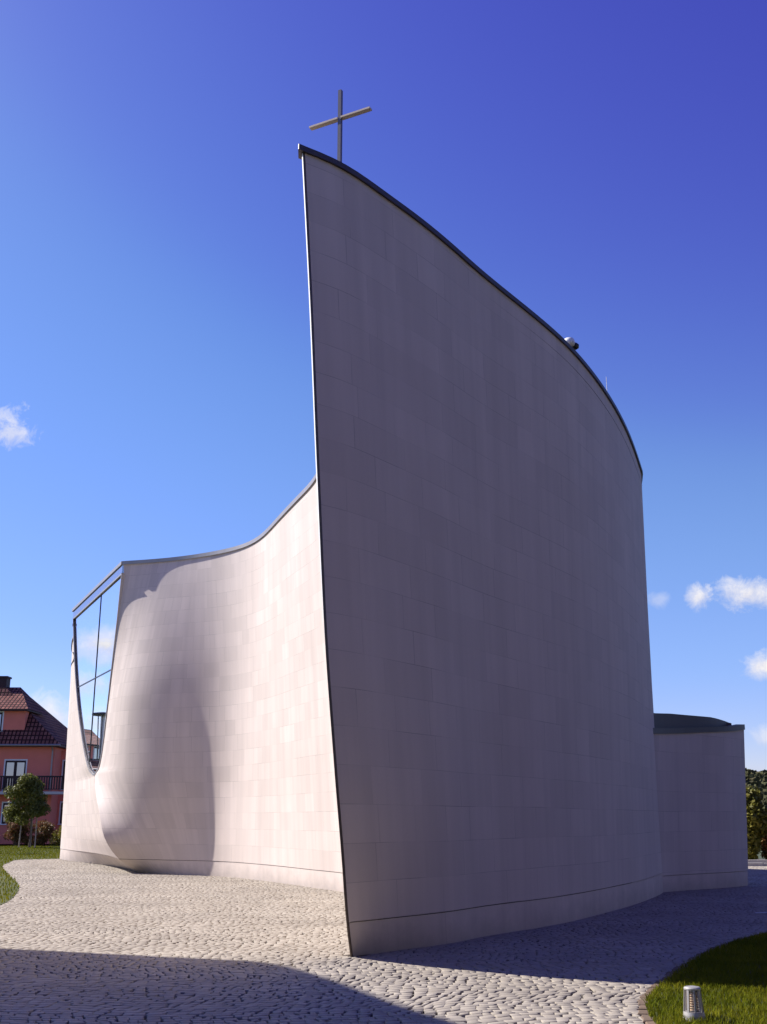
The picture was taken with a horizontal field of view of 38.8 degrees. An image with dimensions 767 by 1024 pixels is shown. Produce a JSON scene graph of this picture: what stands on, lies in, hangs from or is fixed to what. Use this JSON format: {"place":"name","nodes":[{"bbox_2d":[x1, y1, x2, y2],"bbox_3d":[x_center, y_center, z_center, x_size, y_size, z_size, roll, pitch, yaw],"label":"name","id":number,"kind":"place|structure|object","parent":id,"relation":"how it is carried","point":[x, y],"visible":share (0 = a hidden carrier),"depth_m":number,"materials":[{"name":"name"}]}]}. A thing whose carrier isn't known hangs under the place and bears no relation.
{"place":"outdoors","nodes":[
{"label":"outdoors","id":0,"kind":"place"},
{"bbox_2d":[0,845,106,904],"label":"lawn","id":1,"kind":"structure","parent":0,"point":[12,884],"depth_m":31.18,"materials":[{"name":"plant"}]},
{"bbox_2d":[18,818,21,846],"bbox_3d":[-21.056,18.580,63.081,0.105,1.721,0.074,6,-17,-22],"label":"tree stake","id":2,"kind":"object","parent":1,"relation":"on","point":[20,835],"visible":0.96,"depth_m":63.02,"materials":[{"name":"brown wood"}]},
{"bbox_2d":[2,773,51,846],"bbox_3d":[-20.969,17.433,63.683,2.802,4.259,2.948,0,-16,0],"label":"young tree","id":3,"kind":"object","parent":1,"relation":"on","point":[27,790],"visible":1,"depth_m":63.21,"materials":[{"name":"green plant"}]},
{"bbox_2d":[34,817,36,847],"bbox_3d":[-20.142,18.567,63.033,0.100,1.721,0.077,-6,-17,22],"label":"tree stake","id":4,"kind":"object","parent":1,"relation":"on","point":[35,833],"visible":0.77,"depth_m":62.99,"materials":[{"name":"brown wood"}]},
{"bbox_2d":[49,825,61,845],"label":"shrub","id":5,"kind":"object","parent":1,"relation":"on","point":[56,840],"visible":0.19,"depth_m":66.65,"materials":[{"name":"green plant"}]},
{"bbox_2d":[0,844,765,858],"bbox_3d":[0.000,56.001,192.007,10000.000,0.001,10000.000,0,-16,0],"label":"ground","id":6,"kind":"structure","parent":0,"point":[759,856],"depth_m":73.94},
{"bbox_2d":[3,820,34,845],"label":"shrub","id":7,"kind":"object","parent":6,"relation":"on","point":[14,830],"visible":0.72,"depth_m":67.25,"materials":[{"name":"green plant"}]},
{"bbox_2d":[0,676,67,843],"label":"house","id":8,"kind":"structure","parent":6,"relation":"on","point":[33,737],"depth_m":74.42,"materials":[{"name":"paint"}]},
{"bbox_2d":[0,802,14,824],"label":"window","id":9,"kind":"structure","parent":8,"relation":"in","point":[2,821],"depth_m":73.22,"materials":[{"name":"white paint"}]},
{"bbox_2d":[2,759,27,790],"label":"window","id":10,"kind":"structure","parent":8,"relation":"in","point":[12,767],"depth_m":74.03,"materials":[{"name":"white paint"}]},
{"bbox_2d":[57,801,62,824],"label":"window","id":11,"kind":"structure","parent":8,"relation":"in","point":[61,802],"depth_m":74.77,"materials":[{"name":"white paint"}]},
{"bbox_2d":[60,760,65,788],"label":"window","id":12,"kind":"structure","parent":8,"relation":"in","point":[63,761],"depth_m":75.54,"materials":[{"name":"white paint"}]},
{"bbox_2d":[22,819,56,845],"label":"shrub","id":13,"kind":"object","parent":6,"relation":"on","point":[45,827],"visible":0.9,"depth_m":67.16,"materials":[{"name":"green plant"}]},
{"bbox_2d":[745,768,766,810],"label":"woodland","id":14,"kind":"object","parent":6,"relation":"on","point":[754,778],"visible":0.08,"depth_m":495.37,"materials":[{"name":"green plant"}]},
{"bbox_2d":[0,857,766,1023],"bbox_3d":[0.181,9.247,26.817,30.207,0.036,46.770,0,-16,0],"label":"paving","id":15,"kind":"structure","parent":0,"point":[55,914],"depth_m":13.07,"materials":[{"name":"stone"}]},
{"bbox_2d":[60,89,747,956],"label":"church","id":16,"kind":"structure","parent":15,"relation":"on","point":[390,661],"depth_m":18.39,"materials":[{"name":"stone"}]},
{"bbox_2d":[72,561,124,774],"bbox_3d":[-10.500,6.028,39.295,0.350,6.912,8.580,8,-17,-25],"label":"window","id":17,"kind":"structure","parent":16,"relation":"in","point":[95,618],"depth_m":38.45,"materials":[{"name":"glass"}]},
{"bbox_2d":[637,932,766,1023],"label":"kerb","id":18,"kind":"structure","parent":15,"relation":"on","point":[644,1015],"depth_m":10.05,"materials":[{"name":"stone"}]},
{"bbox_2d":[746,785,766,859],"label":"tall shrub","id":19,"kind":"object","parent":15,"relation":"on","point":[756,813],"visible":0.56,"depth_m":41.15,"materials":[{"name":"green plant"}]},
{"bbox_2d":[748,863,766,865],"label":"kerb edge","id":20,"kind":"object","parent":15,"relation":"on","point":[757,864],"visible":0.13,"depth_m":38.60,"materials":[{"name":"concrete"}]},
{"bbox_2d":[748,860,766,862],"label":"wall","id":21,"kind":"structure","parent":15,"relation":"on","point":[757,861],"depth_m":40.01,"materials":[{"name":"concrete"}]},
{"bbox_2d":[760,803,766,859],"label":"tall shrub","id":22,"kind":"object","parent":15,"relation":"on","point":[764,847],"visible":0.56,"depth_m":41.28,"materials":[{"name":"green plant"}]},
{"bbox_2d":[0,0,766,770],"label":"sky","id":23,"kind":"structure","parent":0,"point":[603,163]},
{"bbox_2d":[642,931,766,1023],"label":"lawn","id":24,"kind":"structure","parent":0,"point":[715,993],"depth_m":10.11,"materials":[{"name":"plant"}]},
{"bbox_2d":[683,986,704,1020],"bbox_3d":[2.555,4.056,8.975,0.180,0.270,0.180,0,-16,0],"label":"bollard light","id":25,"kind":"object","parent":24,"relation":"on","point":[692,996],"visible":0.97,"depth_m":8.94,"materials":[{"name":"metal"}]}
]}

